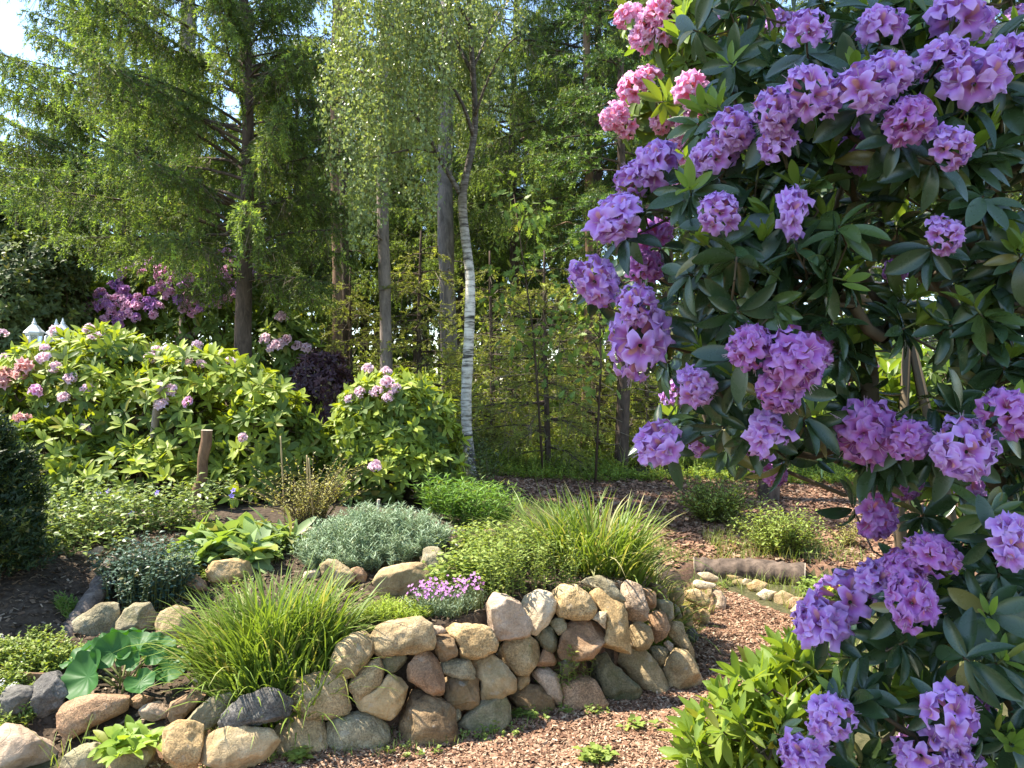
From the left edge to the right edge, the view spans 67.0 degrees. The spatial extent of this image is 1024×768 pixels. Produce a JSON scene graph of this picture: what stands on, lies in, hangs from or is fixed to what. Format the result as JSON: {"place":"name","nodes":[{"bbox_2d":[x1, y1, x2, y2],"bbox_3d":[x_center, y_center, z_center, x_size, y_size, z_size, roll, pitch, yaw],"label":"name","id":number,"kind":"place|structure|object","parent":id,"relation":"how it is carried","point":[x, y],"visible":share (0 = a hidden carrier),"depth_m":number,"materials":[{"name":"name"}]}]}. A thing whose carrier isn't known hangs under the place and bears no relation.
{"place":"outdoors","nodes":[
{"label":"outdoors","id":0,"kind":"place"},
{"bbox_2d":[57,582,795,767],"bbox_3d":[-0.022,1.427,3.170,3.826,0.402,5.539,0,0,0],"label":"path","id":1,"kind":"structure","parent":0,"point":[395,720],"depth_m":3.63,"materials":[{"name":"wood"}]},
{"bbox_2d":[60,742,104,767],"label":"stone","id":2,"kind":"object","parent":1,"relation":"on","point":[76,757],"visible":0.79,"depth_m":3.18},
{"bbox_2d":[162,719,203,767],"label":"stone","id":3,"kind":"object","parent":1,"relation":"on","point":[182,743],"visible":1,"depth_m":3.10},
{"bbox_2d":[200,725,280,767],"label":"stone","id":4,"kind":"object","parent":1,"relation":"on","point":[227,747],"visible":0.96,"depth_m":3.15,"materials":[{"name":"stone"}]},
{"bbox_2d":[217,687,293,727],"bbox_3d":[-1.072,1.372,3.247,0.306,0.169,0.115,0,0,-25],"label":"stone","id":5,"kind":"object","parent":4,"relation":"on","point":[270,708],"visible":0.9,"depth_m":3.22,"materials":[{"name":"stone"}]},
{"bbox_2d":[397,688,458,745],"bbox_3d":[-0.383,1.531,3.515,0.285,0.248,0.239,0,0,0],"label":"stone","id":6,"kind":"object","parent":1,"relation":"on","point":[425,718],"visible":0.84,"depth_m":3.44,"materials":[{"name":"stone"}]},
{"bbox_2d":[406,651,444,696],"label":"stone","id":7,"kind":"object","parent":6,"relation":"on","point":[424,670],"visible":0.94,"depth_m":3.51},
{"bbox_2d":[457,697,511,731],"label":"stone","id":8,"kind":"object","parent":1,"relation":"on","point":[485,712],"visible":0.6,"depth_m":3.58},
{"bbox_2d":[444,676,479,710],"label":"stone","id":9,"kind":"object","parent":8,"relation":"on","point":[460,695],"visible":0.82,"depth_m":3.57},
{"bbox_2d":[471,654,516,699],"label":"stone","id":10,"kind":"object","parent":8,"relation":"on","point":[495,675],"visible":0.87,"depth_m":3.63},
{"bbox_2d":[445,622,498,659],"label":"stone","id":11,"kind":"object","parent":10,"relation":"on","point":[475,641],"visible":0.99,"depth_m":3.63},
{"bbox_2d":[531,667,562,704],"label":"stone","id":12,"kind":"object","parent":1,"relation":"on","point":[547,679],"visible":0.92,"depth_m":3.79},
{"bbox_2d":[536,649,556,666],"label":"stone","id":13,"kind":"object","parent":12,"relation":"on","point":[546,659],"visible":0.91,"depth_m":3.83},
{"bbox_2d":[535,626,557,652],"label":"stone","id":14,"kind":"object","parent":13,"relation":"on","point":[546,638],"visible":0.83,"depth_m":3.84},
{"bbox_2d":[521,589,556,635],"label":"stone","id":15,"kind":"object","parent":14,"relation":"on","point":[539,605],"visible":0.82,"depth_m":3.85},
{"bbox_2d":[560,673,608,710],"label":"stone","id":16,"kind":"object","parent":1,"relation":"on","point":[580,693],"visible":0.6,"depth_m":3.81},
{"bbox_2d":[590,652,642,700],"bbox_3d":[0.535,1.512,3.969,0.261,0.247,0.130,0,0,0],"label":"stone","id":17,"kind":"object","parent":1,"relation":"on","point":[615,683],"visible":0.82,"depth_m":3.92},
{"bbox_2d":[589,587,631,653],"bbox_3d":[0.502,1.207,3.957,0.209,0.332,0.186,0,0,0],"label":"stone","id":18,"kind":"object","parent":17,"relation":"on","point":[617,638],"visible":0.86,"depth_m":3.90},
{"bbox_2d":[617,648,669,693],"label":"stone","id":19,"kind":"object","parent":1,"relation":"on","point":[643,670],"visible":0.81,"depth_m":4.06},
{"bbox_2d":[629,621,653,650],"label":"stone","id":20,"kind":"object","parent":19,"relation":"on","point":[641,636],"visible":0.87,"depth_m":4.06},
{"bbox_2d":[620,579,649,621],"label":"stone","id":21,"kind":"object","parent":20,"relation":"on","point":[636,603],"visible":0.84,"depth_m":4.08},
{"bbox_2d":[662,648,702,689],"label":"stone","id":22,"kind":"object","parent":1,"relation":"on","point":[680,669],"visible":0.91,"depth_m":4.07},
{"bbox_2d":[0,390,1007,767],"bbox_3d":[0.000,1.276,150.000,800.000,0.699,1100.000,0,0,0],"label":"ground","id":23,"kind":"structure","parent":0,"point":[60,580],"depth_m":4.36,"materials":[{"name":"soil"}]},
{"bbox_2d":[0,684,33,721],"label":"stone","id":24,"kind":"object","parent":23,"relation":"on","point":[12,697],"visible":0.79,"depth_m":3.41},
{"bbox_2d":[0,723,58,767],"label":"stone","id":25,"kind":"object","parent":23,"relation":"on","point":[20,747],"visible":0.91,"depth_m":3.20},
{"bbox_2d":[0,406,66,577],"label":"yew bush","id":26,"kind":"object","parent":23,"relation":"on","point":[20,535],"visible":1,"depth_m":4.32,"materials":[{"name":"green plant"}]},
{"bbox_2d":[0,623,83,727],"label":"foamflower","id":27,"kind":"object","parent":23,"relation":"on","point":[21,658],"visible":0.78,"depth_m":3.70,"materials":[{"name":"green plant"}]},
{"bbox_2d":[30,670,67,717],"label":"stone","id":28,"kind":"object","parent":23,"relation":"on","point":[49,694],"visible":0.81,"depth_m":3.46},
{"bbox_2d":[0,230,100,357],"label":"evergreen shrub","id":29,"kind":"object","parent":23,"relation":"on","point":[38,284],"visible":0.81,"depth_m":10.71,"materials":[{"name":"green plant"}]},
{"bbox_2d":[61,556,121,636],"bbox_3d":[-2.327,1.216,4.273,0.142,0.390,0.699,0,0,-4],"label":"half buried log","id":30,"kind":"object","parent":23,"relation":"on","point":[93,595],"visible":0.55,"depth_m":4.22,"materials":[{"name":"grey wood"}]},
{"bbox_2d":[56,693,129,740],"bbox_3d":[-1.848,1.460,3.420,0.293,0.176,0.155,0,0,-31],"label":"stone","id":31,"kind":"object","parent":23,"relation":"on","point":[100,707],"visible":0.98,"depth_m":3.37,"materials":[{"name":"stone"}]},
{"bbox_2d":[71,602,120,635],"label":"stone","id":32,"kind":"object","parent":23,"relation":"on","point":[100,618],"visible":0.59,"depth_m":4.08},
{"bbox_2d":[0,0,234,334],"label":"spruce tree","id":33,"kind":"object","parent":23,"relation":"on","point":[60,140],"visible":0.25,"depth_m":13.22,"materials":[{"name":"green plant"}]},
{"bbox_2d":[84,715,164,767],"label":"primrose","id":34,"kind":"object","parent":23,"relation":"on","point":[132,737],"visible":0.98,"depth_m":3.20,"materials":[{"name":"green plant"}]},
{"bbox_2d":[59,627,190,699],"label":"broad leaf plant","id":35,"kind":"object","parent":23,"relation":"on","point":[80,677],"visible":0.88,"depth_m":3.60,"materials":[{"name":"green plant"}]},
{"bbox_2d":[22,465,245,557],"bbox_3d":[-2.570,0.832,5.158,1.692,0.497,1.085,0,0,-31],"label":"periwinkle","id":36,"kind":"object","parent":23,"relation":"on","point":[69,523],"visible":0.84,"depth_m":5.23,"materials":[{"name":"green plant"}]},
{"bbox_2d":[115,602,157,630],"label":"stone","id":37,"kind":"object","parent":23,"relation":"on","point":[133,614],"visible":0.76,"depth_m":4.11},
{"bbox_2d":[82,531,205,612],"bbox_3d":[-2.089,1.071,4.420,0.667,0.441,0.522,0,0,0],"label":"dark bushlet","id":38,"kind":"object","parent":23,"relation":"on","point":[149,580],"visible":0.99,"depth_m":4.38,"materials":[{"name":"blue plant"}]},
{"bbox_2d":[0,318,328,511],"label":"rhododendron","id":39,"kind":"object","parent":23,"relation":"on","point":[265,414],"visible":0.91,"depth_m":6.48,"materials":[{"name":"green plant"}]},
{"bbox_2d":[76,60,266,347],"bbox_3d":[-9.446,-3.771,20.459,6.580,10.241,5.662,0,0,34],"label":"spruce tree","id":40,"kind":"object","parent":23,"relation":"on","point":[223,212],"visible":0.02,"depth_m":20.34,"materials":[{"name":"green plant"}]},
{"bbox_2d":[0,0,377,455],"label":"spruce tree","id":41,"kind":"object","parent":23,"relation":"on","point":[179,186],"visible":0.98,"depth_m":9.52,"materials":[{"name":"green plant"}]},
{"bbox_2d":[61,247,327,386],"bbox_3d":[-5.073,-0.529,12.365,4.552,3.357,2.203,0,0,0],"label":"rhododendron","id":42,"kind":"object","parent":23,"relation":"on","point":[280,339],"visible":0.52,"depth_m":11.65,"materials":[{"name":"purple plant"}]},
{"bbox_2d":[188,430,212,508],"bbox_3d":[-2.455,0.717,6.078,0.200,0.715,0.110,0,0,0],"label":"log post","id":43,"kind":"object","parent":23,"relation":"on","point":[204,450],"visible":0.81,"depth_m":6.04,"materials":[{"name":"brown wood"}]},
{"bbox_2d":[188,689,239,731],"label":"stone","id":44,"kind":"object","parent":23,"relation":"on","point":[204,713],"visible":0.62,"depth_m":3.35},
{"bbox_2d":[205,558,254,583],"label":"stone","id":45,"kind":"object","parent":23,"relation":"on","point":[222,570],"visible":0.83,"depth_m":4.53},
{"bbox_2d":[165,506,316,573],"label":"lungwort","id":46,"kind":"object","parent":23,"relation":"on","point":[246,535],"visible":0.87,"depth_m":4.82,"materials":[{"name":"green plant"}]},
{"bbox_2d":[109,549,399,748],"bbox_3d":[-1.113,1.228,3.575,1.400,0.784,1.063,0,0,0],"label":"grass clump","id":47,"kind":"object","parent":23,"relation":"on","point":[250,646],"visible":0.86,"depth_m":3.53,"materials":[{"name":"plant"}]},
{"bbox_2d":[173,41,411,355],"bbox_3d":[-6.340,-4.185,21.264,7.152,11.131,6.154,0,0,10],"label":"spruce tree","id":48,"kind":"object","parent":23,"relation":"on","point":[325,275],"visible":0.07,"depth_m":20.85,"materials":[{"name":"green plant"}]},
{"bbox_2d":[215,451,377,526],"bbox_3d":[-1.471,0.744,5.466,1.084,0.517,1.006,0,0,11],"label":"shrub","id":49,"kind":"object","parent":23,"relation":"on","point":[320,508],"visible":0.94,"depth_m":5.40,"materials":[{"name":"green plant"}]},
{"bbox_2d":[273,711,327,755],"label":"stone","id":50,"kind":"object","parent":23,"relation":"on","point":[316,730],"visible":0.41,"depth_m":3.35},
{"bbox_2d":[127,421,503,494],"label":"forest herbs","id":51,"kind":"object","parent":23,"relation":"on","point":[484,463],"visible":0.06,"depth_m":8.77,"materials":[{"name":"green plant"}]},
{"bbox_2d":[283,347,354,466],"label":"purple shrub","id":52,"kind":"object","parent":23,"relation":"on","point":[318,372],"visible":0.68,"depth_m":8.68,"materials":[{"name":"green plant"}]},
{"bbox_2d":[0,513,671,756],"bbox_3d":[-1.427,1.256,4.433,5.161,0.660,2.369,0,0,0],"label":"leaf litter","id":53,"kind":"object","parent":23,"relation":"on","point":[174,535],"visible":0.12,"depth_m":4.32,"materials":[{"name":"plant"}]},
{"bbox_2d":[319,1,354,391],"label":"pine tree","id":54,"kind":"object","parent":23,"relation":"on","point":[337,336],"visible":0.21,"depth_m":14.40,"materials":[{"name":"orange plant"}]},
{"bbox_2d":[326,710,390,751],"bbox_3d":[-0.687,1.564,3.446,0.291,0.190,0.170,0,0,-11],"label":"stone","id":55,"kind":"object","parent":23,"relation":"on","point":[357,729],"visible":0.69,"depth_m":3.38,"materials":[{"name":"stone"}]},
{"bbox_2d":[291,671,351,720],"bbox_3d":[-0.852,1.392,3.456,0.259,0.208,0.159,0,0,-21],"label":"stone","id":56,"kind":"object","parent":55,"relation":"on","point":[338,704],"visible":0.76,"depth_m":3.41,"materials":[{"name":"stone"}]},
{"bbox_2d":[329,630,373,679],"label":"stone","id":57,"kind":"object","parent":56,"relation":"on","point":[355,658],"visible":0.94,"depth_m":3.46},
{"bbox_2d":[355,674,408,720],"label":"stone","id":58,"kind":"object","parent":55,"relation":"on","point":[380,702],"visible":0.87,"depth_m":3.44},
{"bbox_2d":[348,657,384,700],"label":"stone","id":59,"kind":"object","parent":58,"relation":"on","point":[372,674],"visible":0.86,"depth_m":3.46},
{"bbox_2d":[382,655,407,673],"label":"stone","id":60,"kind":"object","parent":58,"relation":"on","point":[393,664],"visible":0.74,"depth_m":3.51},
{"bbox_2d":[370,616,435,658],"bbox_3d":[-0.504,1.166,3.565,0.313,0.185,0.174,0,0,0],"label":"stone","id":61,"kind":"object","parent":60,"relation":"on","point":[413,635],"visible":0.95,"depth_m":3.51,"materials":[{"name":"stone"}]},
{"bbox_2d":[315,268,405,413],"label":"young spruce","id":62,"kind":"object","parent":23,"relation":"on","point":[347,312],"visible":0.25,"depth_m":12.35,"materials":[{"name":"green plant"}]},
{"bbox_2d":[290,498,457,573],"bbox_3d":[-0.809,0.912,4.692,1.052,0.402,0.755,0,0,0],"label":"cushion plant","id":63,"kind":"object","parent":23,"relation":"on","point":[354,534],"visible":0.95,"depth_m":4.58,"materials":[{"name":"green plant"}]},
{"bbox_2d":[369,1,392,375],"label":"pine tree","id":64,"kind":"object","parent":23,"relation":"on","point":[384,279],"visible":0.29,"depth_m":11.71,"materials":[{"name":"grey plant"}]},
{"bbox_2d":[309,363,474,510],"bbox_3d":[-1.046,0.477,6.872,1.450,1.334,1.348,0,0,0],"label":"rhododendron","id":65,"kind":"object","parent":23,"relation":"on","point":[384,425],"visible":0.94,"depth_m":6.53,"materials":[{"name":"green plant"}]},
{"bbox_2d":[348,593,438,627],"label":"mat plant","id":66,"kind":"object","parent":23,"relation":"on","point":[394,609],"visible":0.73,"depth_m":3.81,"materials":[{"name":"green plant"}]},
{"bbox_2d":[372,562,433,595],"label":"stone","id":67,"kind":"object","parent":23,"relation":"on","point":[398,579],"visible":0.7,"depth_m":4.21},
{"bbox_2d":[312,0,520,373],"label":"spruce tree","id":68,"kind":"object","parent":23,"relation":"on","point":[395,210],"visible":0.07,"depth_m":20.23,"materials":[{"name":"green plant"}]},
{"bbox_2d":[312,0,531,480],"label":"birch tree","id":69,"kind":"object","parent":23,"relation":"on","point":[390,56],"visible":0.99,"depth_m":8.26,"materials":[{"name":"green plant"}]},
{"bbox_2d":[355,231,498,418],"bbox_3d":[-1.433,-0.426,12.440,2.540,4.035,2.655,0,0,2],"label":"young spruce","id":70,"kind":"object","parent":23,"relation":"on","point":[419,281],"visible":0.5,"depth_m":12.20,"materials":[{"name":"green plant"}]},
{"bbox_2d":[136,559,731,767],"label":"weeds","id":71,"kind":"object","parent":23,"relation":"on","point":[606,754],"visible":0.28,"depth_m":3.49,"materials":[{"name":"green plant"}]},
{"bbox_2d":[324,37,559,412],"bbox_3d":[-1.937,-3.981,19.698,5.908,10.686,6.866,0,0,-30],"label":"spruce tree","id":72,"kind":"object","parent":23,"relation":"on","point":[399,246],"visible":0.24,"depth_m":18.95,"materials":[{"name":"green plant"}]},
{"bbox_2d":[399,572,489,618],"bbox_3d":[-0.333,1.057,3.879,0.464,0.201,0.270,0,0,0],"label":"pink phlox","id":73,"kind":"object","parent":23,"relation":"on","point":[453,602],"visible":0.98,"depth_m":3.85,"materials":[{"name":"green plant"}]},
{"bbox_2d":[437,1,463,416],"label":"pine tree","id":74,"kind":"object","parent":23,"relation":"on","point":[445,232],"visible":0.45,"depth_m":14.85,"materials":[{"name":"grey plant"}]},
{"bbox_2d":[406,471,523,527],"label":"feathery plant","id":75,"kind":"object","parent":23,"relation":"on","point":[463,506],"visible":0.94,"depth_m":5.76,"materials":[{"name":"green plant"}]},
{"bbox_2d":[422,515,550,593],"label":"leafy herb","id":76,"kind":"object","parent":23,"relation":"on","point":[465,567],"visible":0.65,"depth_m":4.19,"materials":[{"name":"green plant"}]},
{"bbox_2d":[393,0,607,419],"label":"spruce tree","id":77,"kind":"object","parent":23,"relation":"on","point":[483,223],"visible":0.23,"depth_m":16.57,"materials":[{"name":"green plant"}]},
{"bbox_2d":[436,251,566,454],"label":"young spruce","id":78,"kind":"object","parent":23,"relation":"on","point":[479,292],"visible":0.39,"depth_m":11.45,"materials":[{"name":"green plant"}]},
{"bbox_2d":[28,492,980,767],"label":"grass","id":79,"kind":"structure","parent":23,"relation":"on","point":[744,550],"depth_m":6.17,"materials":[{"name":"plant"}]},
{"bbox_2d":[429,87,584,405],"bbox_3d":[-0.085,-3.982,23.844,5.908,10.686,6.866,0,0,-18],"label":"spruce tree","id":80,"kind":"object","parent":23,"relation":"on","point":[539,276],"visible":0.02,"depth_m":23.14,"materials":[{"name":"green plant"}]},
{"bbox_2d":[0,48,1023,418],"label":"wood","id":81,"kind":"object","parent":23,"relation":"on","point":[404,356],"visible":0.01,"depth_m":23.65,"materials":[{"name":"green plant"}]},
{"bbox_2d":[80,277,945,452],"bbox_3d":[1.001,-0.797,15.396,18.254,4.059,7.502,0,0,0],"label":"thicket","id":82,"kind":"object","parent":23,"relation":"on","point":[433,377],"visible":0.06,"depth_m":14.56,"materials":[{"name":"green plant"}]},
{"bbox_2d":[508,683,555,712],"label":"stone","id":83,"kind":"object","parent":23,"relation":"on","point":[538,697],"visible":0.62,"depth_m":3.75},
{"bbox_2d":[515,675,529,690],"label":"stone","id":84,"kind":"object","parent":83,"relation":"on","point":[522,682],"visible":0.66,"depth_m":3.76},
{"bbox_2d":[498,636,539,676],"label":"stone","id":85,"kind":"object","parent":84,"relation":"on","point":[519,657],"visible":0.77,"depth_m":3.75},
{"bbox_2d":[485,592,532,640],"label":"stone","id":86,"kind":"object","parent":85,"relation":"on","point":[508,618],"visible":0.92,"depth_m":3.74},
{"bbox_2d":[473,519,597,706],"bbox_3d":[0.119,1.165,3.974,0.652,0.871,0.456,0,0,0],"label":"upright herb","id":87,"kind":"object","parent":23,"relation":"on","point":[509,572],"visible":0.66,"depth_m":4.02,"materials":[{"name":"green plant"}]},
{"bbox_2d":[456,250,615,478],"bbox_3d":[0.346,-0.110,10.341,2.212,3.362,2.116,0,0,18],"label":"young spruce","id":88,"kind":"object","parent":23,"relation":"on","point":[546,427],"visible":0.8,"depth_m":10.09,"materials":[{"name":"green plant"}]},
{"bbox_2d":[449,0,694,448],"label":"spruce tree","id":89,"kind":"object","parent":23,"relation":"on","point":[551,41],"visible":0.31,"depth_m":11.92,"materials":[{"name":"green plant"}]},
{"bbox_2d":[552,3,602,451],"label":"pine tree","id":90,"kind":"object","parent":23,"relation":"on","point":[586,50],"visible":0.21,"depth_m":11.55,"materials":[{"name":"brown plant"}]},
{"bbox_2d":[516,242,667,467],"bbox_3d":[1.280,-0.238,11.080,2.328,3.699,2.433,0,0,-24],"label":"young spruce","id":91,"kind":"object","parent":23,"relation":"on","point":[632,402],"visible":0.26,"depth_m":10.99,"materials":[{"name":"green plant"}]},
{"bbox_2d":[469,483,722,664],"bbox_3d":[0.492,1.089,4.644,1.582,1.039,1.327,0,0,0],"label":"daylily clump","id":92,"kind":"object","parent":23,"relation":"on","point":[606,547],"visible":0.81,"depth_m":4.53,"materials":[{"name":"plant"}]},
{"bbox_2d":[520,0,693,470],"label":"fir tree","id":93,"kind":"object","parent":23,"relation":"on","point":[622,427],"visible":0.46,"depth_m":10.15,"materials":[{"name":"plant"}]},
{"bbox_2d":[437,301,833,469],"bbox_3d":[2.033,0.123,10.941,6.520,2.664,2.943,0,0,0],"label":"brushwood","id":94,"kind":"object","parent":23,"relation":"on","point":[498,346],"visible":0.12,"depth_m":10.54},
{"bbox_2d":[568,282,702,467],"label":"young spruce","id":95,"kind":"object","parent":23,"relation":"on","point":[647,373],"visible":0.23,"depth_m":10.88,"materials":[{"name":"green plant"}]},
{"bbox_2d":[523,0,806,418],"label":"spruce tree","id":96,"kind":"object","parent":23,"relation":"on","point":[579,192],"visible":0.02,"depth_m":12.97,"materials":[{"name":"green plant"}]},
{"bbox_2d":[474,419,856,485],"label":"undergrowth","id":97,"kind":"object","parent":23,"relation":"on","point":[812,471],"visible":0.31,"depth_m":9.78,"materials":[{"name":"green plant"}]},
{"bbox_2d":[694,557,804,585],"bbox_3d":[1.875,1.495,6.139,0.857,0.230,0.246,0,0,18],"label":"log step","id":98,"kind":"object","parent":23,"relation":"on","point":[743,568],"visible":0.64,"depth_m":6.06,"materials":[{"name":"brown wood"}]},
{"bbox_2d":[658,625,845,767],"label":"green rhododendron","id":99,"kind":"object","parent":23,"relation":"on","point":[734,730],"visible":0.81,"depth_m":2.53,"materials":[{"name":"green plant"}]},
{"bbox_2d":[482,471,1023,585],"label":"mulch bed","id":100,"kind":"object","parent":23,"relation":"on","point":[686,566],"visible":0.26,"depth_m":6.79,"materials":[{"name":"brown wood"}]},
{"bbox_2d":[478,170,585,475],"bbox_3d":[0.238,-0.662,9.459,1.345,3.848,1.147,0,0,0],"label":"oak sapling","id":101,"kind":"object","parent":100,"relation":"on","point":[539,330],"visible":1,"depth_m":9.49,"materials":[{"name":"green plant"}]},
{"bbox_2d":[549,231,638,482],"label":"oak sapling","id":102,"kind":"object","parent":100,"relation":"on","point":[590,392],"visible":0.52,"depth_m":9.29,"materials":[{"name":"green plant"}]},
{"bbox_2d":[654,474,783,523],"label":"shrub","id":103,"kind":"object","parent":100,"relation":"on","point":[710,506],"visible":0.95,"depth_m":7.45,"materials":[{"name":"green plant"}]},
{"bbox_2d":[483,470,963,571],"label":"bark pieces","id":104,"kind":"object","parent":100,"relation":"on","point":[531,487],"visible":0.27,"depth_m":8.02,"materials":[{"name":"wood"}]},
{"bbox_2d":[709,502,857,556],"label":"shrub","id":105,"kind":"object","parent":100,"relation":"on","point":[783,531],"visible":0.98,"depth_m":6.40,"materials":[{"name":"green plant"}]},
{"bbox_2d":[598,0,958,684],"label":"pink rhododendron","id":106,"kind":"object","parent":23,"relation":"on","point":[648,111],"visible":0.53,"depth_m":3.46,"materials":[{"name":"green plant"}]},
{"bbox_2d":[566,0,1023,767],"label":"purple rhododendron","id":107,"kind":"object","parent":23,"relation":"on","point":[926,96],"visible":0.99,"depth_m":2.04,"materials":[{"name":"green plant"}]},
{"bbox_2d":[803,339,1023,516],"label":"green rhododendron","id":108,"kind":"object","parent":23,"relation":"on","point":[890,368],"visible":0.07,"depth_m":4.29,"materials":[{"name":"green plant"}]},
{"bbox_2d":[0,0,1019,378],"label":"sky","id":109,"kind":"structure","parent":0,"point":[11,34],"materials":[{"name":"white"}]},
{"bbox_2d":[557,620,604,661],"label":"stone","id":110,"kind":"object","parent":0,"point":[585,638],"visible":0.96,"depth_m":3.86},
{"bbox_2d":[551,583,596,620],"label":"stone","id":111,"kind":"object","parent":110,"relation":"on","point":[575,602],"visible":0.95,"depth_m":3.88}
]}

